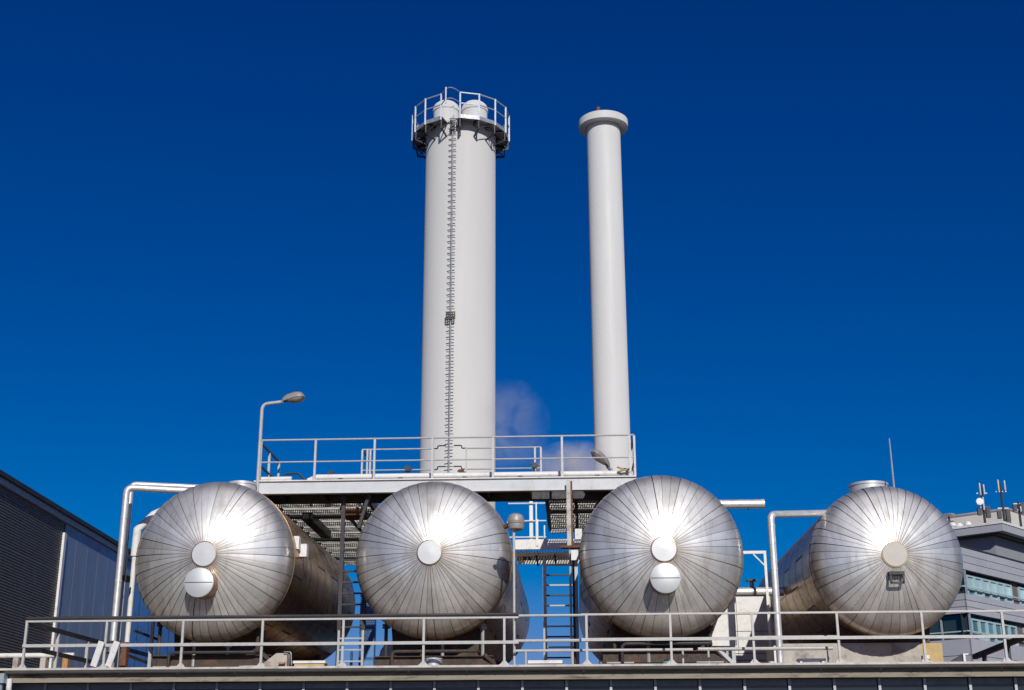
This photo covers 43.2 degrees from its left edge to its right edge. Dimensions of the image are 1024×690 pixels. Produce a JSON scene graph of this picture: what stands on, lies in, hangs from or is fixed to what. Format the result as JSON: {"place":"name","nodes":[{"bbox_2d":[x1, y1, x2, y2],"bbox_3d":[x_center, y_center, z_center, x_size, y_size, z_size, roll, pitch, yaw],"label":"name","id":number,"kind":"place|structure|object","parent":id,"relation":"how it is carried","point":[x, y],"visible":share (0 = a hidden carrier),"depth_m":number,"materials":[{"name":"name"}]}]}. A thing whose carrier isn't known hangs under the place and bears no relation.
{"place":"outdoors","nodes":[
{"label":"outdoors","id":0,"kind":"place"},
{"bbox_2d":[128,575,174,666],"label":"blue building","id":1,"kind":"structure","parent":0,"point":[140,608],"depth_m":61.64,"materials":[{"name":"metal"}]},
{"bbox_2d":[0,0,1023,665],"label":"sky","id":2,"kind":"structure","parent":0,"point":[212,212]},
{"bbox_2d":[930,507,1023,661],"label":"office building","id":3,"kind":"structure","parent":0,"point":[992,548],"depth_m":67.36,"materials":[{"name":"metal"}]},
{"bbox_2d":[942,513,954,523],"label":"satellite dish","id":4,"kind":"object","parent":3,"relation":"on","point":[948,515],"visible":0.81,"depth_m":73.64,"materials":[{"name":"metal"}]},
{"bbox_2d":[966,572,976,595],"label":"window","id":5,"kind":"structure","parent":3,"relation":"in","point":[970,581],"depth_m":65.79,"materials":[{"name":"teal glass"}]},
{"bbox_2d":[971,616,981,639],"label":"window","id":6,"kind":"structure","parent":3,"relation":"in","point":[975,623],"depth_m":65.12,"materials":[{"name":"teal glass"}]},
{"bbox_2d":[973,574,983,596],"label":"window","id":7,"kind":"structure","parent":3,"relation":"in","point":[978,581],"depth_m":66.44,"materials":[{"name":"teal glass"}]},
{"bbox_2d":[976,483,990,522],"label":"mobile antenna","id":8,"kind":"object","parent":3,"relation":"on","point":[984,509],"visible":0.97,"depth_m":73.75,"materials":[{"name":"metal"}]},
{"bbox_2d":[978,617,988,640],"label":"window","id":9,"kind":"structure","parent":3,"relation":"in","point":[983,626],"depth_m":65.76,"materials":[{"name":"teal glass"}]},
{"bbox_2d":[980,576,991,598],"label":"window","id":10,"kind":"structure","parent":3,"relation":"in","point":[986,583],"depth_m":67.07,"materials":[{"name":"teal glass"}]},
{"bbox_2d":[985,618,996,642],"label":"window","id":11,"kind":"structure","parent":3,"relation":"in","point":[991,625],"depth_m":66.40,"materials":[{"name":"teal glass"}]},
{"bbox_2d":[988,578,998,599],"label":"window","id":12,"kind":"structure","parent":3,"relation":"in","point":[993,584],"depth_m":67.73,"materials":[{"name":"teal glass"}]},
{"bbox_2d":[993,620,1002,642],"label":"window","id":13,"kind":"structure","parent":3,"relation":"in","point":[998,628],"depth_m":67.02,"materials":[{"name":"teal glass"}]},
{"bbox_2d":[995,579,1006,601],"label":"window","id":14,"kind":"structure","parent":3,"relation":"in","point":[1001,586],"depth_m":68.35,"materials":[{"name":"teal glass"}]},
{"bbox_2d":[995,480,1010,521],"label":"mobile antenna","id":15,"kind":"object","parent":3,"relation":"on","point":[1006,513],"visible":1,"depth_m":73.77,"materials":[{"name":"metal"}]},
{"bbox_2d":[1000,621,1010,639],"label":"window","id":16,"kind":"structure","parent":3,"relation":"in","point":[1007,629],"depth_m":67.81,"materials":[{"name":"teal glass"}]},
{"bbox_2d":[1003,581,1013,602],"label":"window","id":17,"kind":"structure","parent":3,"relation":"in","point":[1008,590],"depth_m":69.00,"materials":[{"name":"teal glass"}]},
{"bbox_2d":[1008,622,1018,645],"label":"window","id":18,"kind":"structure","parent":3,"relation":"in","point":[1013,631],"depth_m":68.40,"materials":[{"name":"teal glass"}]},
{"bbox_2d":[1012,501,1023,526],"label":"mobile antenna","id":19,"kind":"object","parent":3,"relation":"on","point":[1019,506],"visible":0.92,"depth_m":77.66,"materials":[{"name":"metal"}]},
{"bbox_2d":[1017,584,1023,605],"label":"window","id":20,"kind":"structure","parent":3,"relation":"in","point":[1020,589],"depth_m":70.10,"materials":[{"name":"teal glass"}]},
{"bbox_2d":[972,634,1023,660],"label":"solar panel","id":21,"kind":"object","parent":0,"point":[983,654],"visible":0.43,"depth_m":32.62,"materials":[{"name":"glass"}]},
{"label":"ground","id":22,"kind":"structure","parent":0,"visible":0},
{"bbox_2d":[0,469,131,667],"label":"corrugated hall","id":23,"kind":"structure","parent":22,"relation":"on","point":[56,560],"depth_m":41.45,"materials":[{"name":"dark steel"},{"name":"blue-grey painted steel"}]},
{"bbox_2d":[412,87,509,508],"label":"wide chimney","id":24,"kind":"object","parent":22,"relation":"on","point":[463,147],"visible":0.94,"depth_m":49.69,"materials":[{"name":"metal"}]},
{"bbox_2d":[0,661,1023,689],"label":"flat roofed shed","id":25,"kind":"structure","parent":22,"relation":"on","point":[990,675],"depth_m":28.74,"materials":[{"name":"metal"}]},
{"bbox_2d":[0,653,74,667],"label":"white pipe","id":26,"kind":"object","parent":25,"relation":"on","point":[43,657],"visible":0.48,"depth_m":33.71,"materials":[{"name":"metal"}]},
{"bbox_2d":[26,623,152,667],"bbox_3d":[-10.855,8.260,33.807,0.070,1.096,9.140,-1,-18,2],"label":"return railing","id":27,"kind":"object","parent":25,"relation":"on","point":[56,653],"visible":0.62,"depth_m":31.64,"materials":[{"name":"metal"}]},
{"bbox_2d":[90,641,120,666],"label":"short steps","id":28,"kind":"structure","parent":25,"relation":"on","point":[110,660],"depth_m":29.12,"materials":[{"name":"white paint"}]},
{"bbox_2d":[119,642,128,666],"bbox_3d":[-9.308,7.530,31.073,0.140,0.766,0.200,-1,-18,2],"label":"rusty post","id":29,"kind":"object","parent":25,"relation":"on","point":[124,655],"visible":0.64,"depth_m":31.02,"materials":[{"name":"brown metal"}]},
{"bbox_2d":[124,508,158,642],"bbox_3d":[-9.217,6.196,33.287,1.251,4.682,0.438,10,-21,-29],"label":"insulated pipe","id":30,"kind":"object","parent":25,"relation":"on","point":[139,528],"visible":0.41,"depth_m":33.25,"materials":[{"name":"silver metal"}]},
{"bbox_2d":[129,615,157,666],"bbox_3d":[-9.214,7.540,32.533,0.193,1.657,1.622,-3,-18,10],"label":"return railing","id":31,"kind":"object","parent":25,"relation":"on","point":[150,651],"visible":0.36,"depth_m":32.63,"materials":[{"name":"metal"}]},
{"bbox_2d":[107,484,189,667],"bbox_3d":[-8.772,5.804,32.105,2.069,4.686,0.186,4,-19,-13],"label":"insulated pipe","id":32,"kind":"object","parent":25,"relation":"on","point":[128,489],"visible":0.89,"depth_m":32.14,"materials":[{"name":"silver metal"}]},
{"bbox_2d":[114,482,199,667],"bbox_3d":[-8.836,5.905,32.772,2.298,4.911,0.357,3,-19,-10],"label":"insulated pipe","id":33,"kind":"object","parent":25,"relation":"on","point":[125,578],"visible":0.29,"depth_m":32.76,"materials":[{"name":"silver metal"}]},
{"bbox_2d":[219,689,258,689],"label":"window pane","id":34,"kind":"structure","parent":25,"relation":"in","point":[219,689],"depth_m":29.22,"materials":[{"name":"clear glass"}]},
{"bbox_2d":[135,480,354,666],"bbox_3d":[-7.015,6.901,35.968,4.076,5.003,11.676,-1,-18,2],"label":"steel tank","id":35,"kind":"object","parent":25,"relation":"on","point":[239,547],"visible":0.91,"depth_m":31.32,"materials":[{"name":"metal"}]},
{"bbox_2d":[18,613,518,667],"bbox_3d":[-5.516,6.663,29.179,11.342,1.152,0.180,-1,-18,2],"label":"roof railing","id":36,"kind":"object","parent":25,"relation":"on","point":[342,617],"visible":1,"depth_m":29.23,"materials":[{"name":"metal"}]},
{"bbox_2d":[263,653,289,665],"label":"concrete block","id":37,"kind":"structure","parent":25,"relation":"on","point":[275,659],"depth_m":29.92,"materials":[{"name":"white concrete"}]},
{"bbox_2d":[262,689,301,689],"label":"window pane","id":38,"kind":"structure","parent":25,"relation":"in","point":[262,689],"depth_m":29.17,"materials":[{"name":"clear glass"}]},
{"bbox_2d":[293,661,328,665],"bbox_3d":[-4.659,7.441,29.977,0.754,0.220,0.460,-1,-18,2],"label":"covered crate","id":39,"kind":"object","parent":25,"relation":"on","point":[310,663],"visible":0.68,"depth_m":29.79,"materials":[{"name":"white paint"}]},
{"bbox_2d":[305,689,345,689],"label":"window pane","id":40,"kind":"structure","parent":25,"relation":"in","point":[305,689],"depth_m":29.12,"materials":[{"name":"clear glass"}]},
{"bbox_2d":[336,546,366,665],"bbox_3d":[-4.039,6.710,32.663,0.709,3.283,0.110,-1,-18,2],"label":"cat ladder","id":41,"kind":"object","parent":25,"relation":"on","point":[341,592],"visible":0.69,"depth_m":32.65,"materials":[{"name":"metal"}]},
{"bbox_2d":[350,594,375,665],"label":"blue post","id":42,"kind":"object","parent":25,"relation":"on","point":[369,650],"visible":0.28,"depth_m":43.19,"materials":[{"name":"blue metal"}]},
{"bbox_2d":[349,688,388,689],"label":"window pane","id":43,"kind":"structure","parent":25,"relation":"in","point":[358,688],"depth_m":29.08,"materials":[{"name":"black glass"}]},
{"bbox_2d":[379,645,392,655],"bbox_3d":[-2.943,8.167,33.500,1.024,1.030,1.024,-1,-18,2],"label":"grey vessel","id":44,"kind":"object","parent":25,"relation":"on","point":[390,649],"visible":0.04,"depth_m":33.22,"materials":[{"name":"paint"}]},
{"bbox_2d":[392,688,432,689],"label":"window pane","id":45,"kind":"structure","parent":25,"relation":"in","point":[392,688],"depth_m":29.04,"materials":[{"name":"black glass"}]},
{"bbox_2d":[425,657,441,664],"bbox_3d":[-1.797,7.295,29.620,0.410,0.255,0.410,-1,-18,2],"label":"roof vent","id":46,"kind":"object","parent":25,"relation":"on","point":[433,661],"visible":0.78,"depth_m":29.48,"materials":[{"name":"metal"}]},
{"bbox_2d":[356,481,529,665],"bbox_3d":[-1.641,7.792,38.392,3.928,4.788,15.217,-1,-18,2],"label":"steel tank","id":47,"kind":"object","parent":25,"relation":"on","point":[434,547],"visible":0.91,"depth_m":31.67,"materials":[{"name":"metal"}]},
{"bbox_2d":[254,434,635,665],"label":"pipe bridge","id":48,"kind":"structure","parent":25,"relation":"on","point":[568,489],"depth_m":34.12,"materials":[{"name":"grey paint"}]},
{"bbox_2d":[256,392,304,491],"bbox_3d":[-6.163,2.564,34.427,1.207,2.733,0.364,-1,-18,2],"label":"street lamp","id":49,"kind":"object","parent":48,"relation":"on","point":[295,397],"visible":0.98,"depth_m":34.65,"materials":[{"name":"metal"}]},
{"bbox_2d":[261,472,305,479],"bbox_3d":[-6.146,3.549,34.839,1.228,0.297,0.301,-1,-18,2],"label":"deck pipe","id":50,"kind":"object","parent":48,"relation":"on","point":[282,478],"visible":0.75,"depth_m":34.70,"materials":[{"name":"silver metal"}]},
{"bbox_2d":[275,503,377,564],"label":"grated walkway","id":51,"kind":"structure","parent":48,"relation":"attached to","point":[320,524],"depth_m":37.95,"materials":[{"name":"metal"}]},
{"bbox_2d":[404,466,412,472],"bbox_3d":[-2.810,3.562,35.007,0.229,0.578,0.120,-1,-18,2],"label":"valve","id":52,"kind":"object","parent":48,"relation":"on","point":[408,469],"visible":0.68,"depth_m":35.03,"materials":[{"name":"metal"}]},
{"bbox_2d":[307,470,628,479],"bbox_3d":[-1.160,3.542,34.458,8.663,0.303,0.180,-1,-18,2],"label":"deck pipe","id":53,"kind":"object","parent":48,"relation":"on","point":[465,475],"visible":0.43,"depth_m":34.41,"materials":[{"name":"silver metal"}]},
{"bbox_2d":[530,462,538,471],"bbox_3d":[0.610,3.479,34.865,0.229,0.624,0.120,-1,-18,2],"label":"valve","id":54,"kind":"object","parent":48,"relation":"on","point":[534,465],"visible":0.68,"depth_m":34.89,"materials":[{"name":"metal"}]},
{"bbox_2d":[508,501,580,565],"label":"walkway","id":55,"kind":"structure","parent":48,"relation":"attached to","point":[537,557],"depth_m":40.37,"materials":[{"name":"white paint"}]},
{"bbox_2d":[545,500,600,533],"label":"grated walkway","id":56,"kind":"structure","parent":48,"relation":"attached to","point":[556,512],"depth_m":36.63,"materials":[{"name":"metal"}]},
{"bbox_2d":[591,450,612,470],"bbox_3d":[2.417,3.207,34.371,0.694,0.821,0.351,12,-22,-33],"label":"platform lamp","id":57,"kind":"object","parent":48,"relation":"on","point":[603,461],"visible":0.94,"depth_m":34.30,"materials":[{"name":"metal"}]},
{"bbox_2d":[617,466,633,472],"bbox_3d":[3.009,3.342,34.266,0.475,0.305,0.345,-1,-18,2],"label":"loose hose","id":58,"kind":"object","parent":48,"relation":"on","point":[624,469],"visible":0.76,"depth_m":34.19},
{"bbox_2d":[436,688,476,689],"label":"window pane","id":59,"kind":"structure","parent":25,"relation":"in","point":[436,688],"depth_m":29.00,"materials":[{"name":"black glass"}]},
{"bbox_2d":[480,687,520,689],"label":"window pane","id":60,"kind":"structure","parent":25,"relation":"in","point":[518,688],"depth_m":28.95,"materials":[{"name":"black glass"}]},
{"bbox_2d":[503,513,524,664],"bbox_3d":[0.082,5.676,30.022,0.424,3.570,0.465,16,-24,-40],"label":"pole lamp","id":61,"kind":"object","parent":25,"relation":"on","point":[515,522],"visible":0.96,"depth_m":30.30,"materials":[{"name":"grey metal"}]},
{"bbox_2d":[524,687,564,689],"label":"window pane","id":62,"kind":"structure","parent":25,"relation":"in","point":[525,688],"depth_m":28.91,"materials":[{"name":"black glass"}]},
{"bbox_2d":[528,660,561,664],"bbox_3d":[0.761,7.285,29.540,0.779,0.154,0.320,-1,-18,2],"label":"plank stack","id":63,"kind":"object","parent":25,"relation":"on","point":[537,662],"visible":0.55,"depth_m":29.41,"materials":[{"name":"white paint"}]},
{"bbox_2d":[543,559,579,663],"bbox_3d":[1.347,7.585,35.587,0.972,3.411,0.110,-1,-18,2],"label":"cat ladder","id":64,"kind":"object","parent":25,"relation":"on","point":[545,605],"visible":0.56,"depth_m":35.67,"materials":[{"name":"metal"}]},
{"bbox_2d":[568,687,608,689],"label":"window pane","id":65,"kind":"structure","parent":25,"relation":"in","point":[569,688],"depth_m":28.86,"materials":[{"name":"black glass"}]},
{"bbox_2d":[515,614,692,664],"bbox_3d":[2.072,6.714,29.410,4.033,1.202,0.070,-1,-18,2],"label":"handrail","id":66,"kind":"object","parent":25,"relation":"on","point":[577,640],"visible":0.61,"depth_m":29.38,"materials":[{"name":"grey metal"}]},
{"bbox_2d":[612,687,652,689],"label":"window pane","id":67,"kind":"structure","parent":25,"relation":"in","point":[613,688],"depth_m":28.82,"materials":[{"name":"black glass"}]},
{"bbox_2d":[579,475,743,663],"bbox_3d":[3.865,7.210,36.699,3.928,4.800,14.876,-1,-18,2],"label":"steel tank","id":68,"kind":"object","parent":25,"relation":"on","point":[660,544],"visible":0.94,"depth_m":30.40,"materials":[{"name":"metal"}]},
{"bbox_2d":[719,499,764,509],"bbox_3d":[5.404,4.144,33.568,2.256,0.271,0.246,-1,-18,2],"label":"stub pipe","id":69,"kind":"object","parent":68,"relation":"attached to","point":[748,504],"visible":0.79,"depth_m":33.45,"materials":[{"name":"metal"}]},
{"bbox_2d":[657,686,697,689],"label":"window pane","id":70,"kind":"structure","parent":25,"relation":"in","point":[677,687],"depth_m":28.78,"materials":[{"name":"black glass"}]},
{"bbox_2d":[707,597,736,661],"bbox_3d":[5.460,7.664,33.799,0.818,2.115,0.560,-1,-18,2],"label":"white duct","id":71,"kind":"object","parent":25,"relation":"on","point":[724,625],"visible":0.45,"depth_m":33.66,"materials":[{"name":"metal"}]},
{"bbox_2d":[701,686,742,689],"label":"window pane","id":72,"kind":"structure","parent":25,"relation":"in","point":[702,687],"depth_m":28.73,"materials":[{"name":"black glass"}]},
{"bbox_2d":[711,596,789,662],"bbox_3d":[7.451,9.427,40.266,2.296,2.794,3.000,-1,-18,2],"label":"plant housing","id":73,"kind":"object","parent":25,"relation":"on","point":[748,604],"visible":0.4,"depth_m":39.00,"materials":[{"name":"metal"}]},
{"bbox_2d":[743,551,771,646],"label":"support gallows","id":74,"kind":"object","parent":25,"relation":"on","point":[766,585],"visible":0.76,"depth_m":35.43,"materials":[{"name":"white paint"}]},
{"bbox_2d":[732,579,783,662],"bbox_3d":[6.064,7.997,36.062,3.120,2.892,0.250,-1,-18,2],"label":"level pipe","id":75,"kind":"object","parent":25,"relation":"on","point":[751,590],"visible":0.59,"depth_m":36.27,"materials":[{"name":"metal"}]},
{"bbox_2d":[746,686,786,689],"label":"window pane","id":76,"kind":"structure","parent":25,"relation":"in","point":[747,687],"depth_m":28.69,"materials":[{"name":"black glass"}]},
{"bbox_2d":[698,635,836,662],"bbox_3d":[5.787,6.923,29.263,3.141,0.689,0.080,-1,-18,2],"label":"handrail","id":77,"kind":"object","parent":25,"relation":"on","point":[827,648],"visible":0.64,"depth_m":29.27,"materials":[{"name":"grey metal"}]},
{"bbox_2d":[767,510,825,662],"bbox_3d":[7.387,5.905,31.679,2.909,4.121,0.186,13,-22,-34],"label":"insulated pipe","id":78,"kind":"object","parent":25,"relation":"on","point":[772,515],"visible":0.79,"depth_m":31.03,"materials":[{"name":"silver metal"}]},
{"bbox_2d":[581,610,1023,663],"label":"roof railing","id":79,"kind":"object","parent":25,"relation":"on","point":[923,637],"visible":1,"depth_m":28.67,"materials":[{"name":"grey metal"}]},
{"bbox_2d":[796,658,825,662],"bbox_3d":[6.770,7.194,29.284,0.611,0.180,0.300,-1,-18,2],"label":"white trestle","id":80,"kind":"object","parent":25,"relation":"on","point":[801,660],"visible":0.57,"depth_m":29.17,"materials":[{"name":"paint"}]},
{"bbox_2d":[791,686,831,689],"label":"window pane","id":81,"kind":"structure","parent":25,"relation":"in","point":[792,687],"depth_m":28.64,"materials":[{"name":"black glass"}]},
{"bbox_2d":[836,685,876,689],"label":"window pane","id":82,"kind":"structure","parent":25,"relation":"in","point":[838,687],"depth_m":28.60,"materials":[{"name":"black glass"}]},
{"bbox_2d":[755,480,962,662],"bbox_3d":[9.050,7.188,37.056,4.698,5.031,12.635,-1,-18,2],"label":"steel tank","id":83,"kind":"object","parent":25,"relation":"on","point":[872,545],"visible":0.88,"depth_m":31.70,"materials":[{"name":"metal"}]},
{"bbox_2d":[889,438,894,487],"bbox_3d":[9.913,3.304,33.726,0.160,1.788,0.160,-1,-18,2],"label":"lightning rod","id":84,"kind":"object","parent":83,"relation":"attached to","point":[893,482],"visible":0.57,"depth_m":33.75,"materials":[{"name":"metal"}]},
{"bbox_2d":[881,685,922,689],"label":"window pane","id":85,"kind":"structure","parent":25,"relation":"in","point":[883,687],"depth_m":28.56,"materials":[{"name":"black glass"}]},
{"bbox_2d":[926,685,967,689],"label":"window pane","id":86,"kind":"structure","parent":25,"relation":"in","point":[929,687],"depth_m":28.51,"materials":[{"name":"black glass"}]},
{"bbox_2d":[950,653,967,661],"bbox_3d":[10.058,7.158,29.370,0.636,0.280,0.350,-1,-18,2],"label":"angle bracket","id":87,"kind":"object","parent":25,"relation":"on","point":[961,658],"visible":0.51,"depth_m":29.25,"materials":[{"name":"grey metal"}]},
{"bbox_2d":[972,684,1012,689],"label":"window pane","id":88,"kind":"structure","parent":25,"relation":"in","point":[997,686],"depth_m":28.47,"materials":[{"name":"black glass"}]},
{"bbox_2d":[1017,684,1023,689],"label":"window pane","id":89,"kind":"structure","parent":25,"relation":"in","point":[1020,686],"depth_m":28.45,"materials":[{"name":"black glass"}]},
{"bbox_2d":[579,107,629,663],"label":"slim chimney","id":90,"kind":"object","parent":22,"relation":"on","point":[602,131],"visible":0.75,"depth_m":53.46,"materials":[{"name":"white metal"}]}
]}

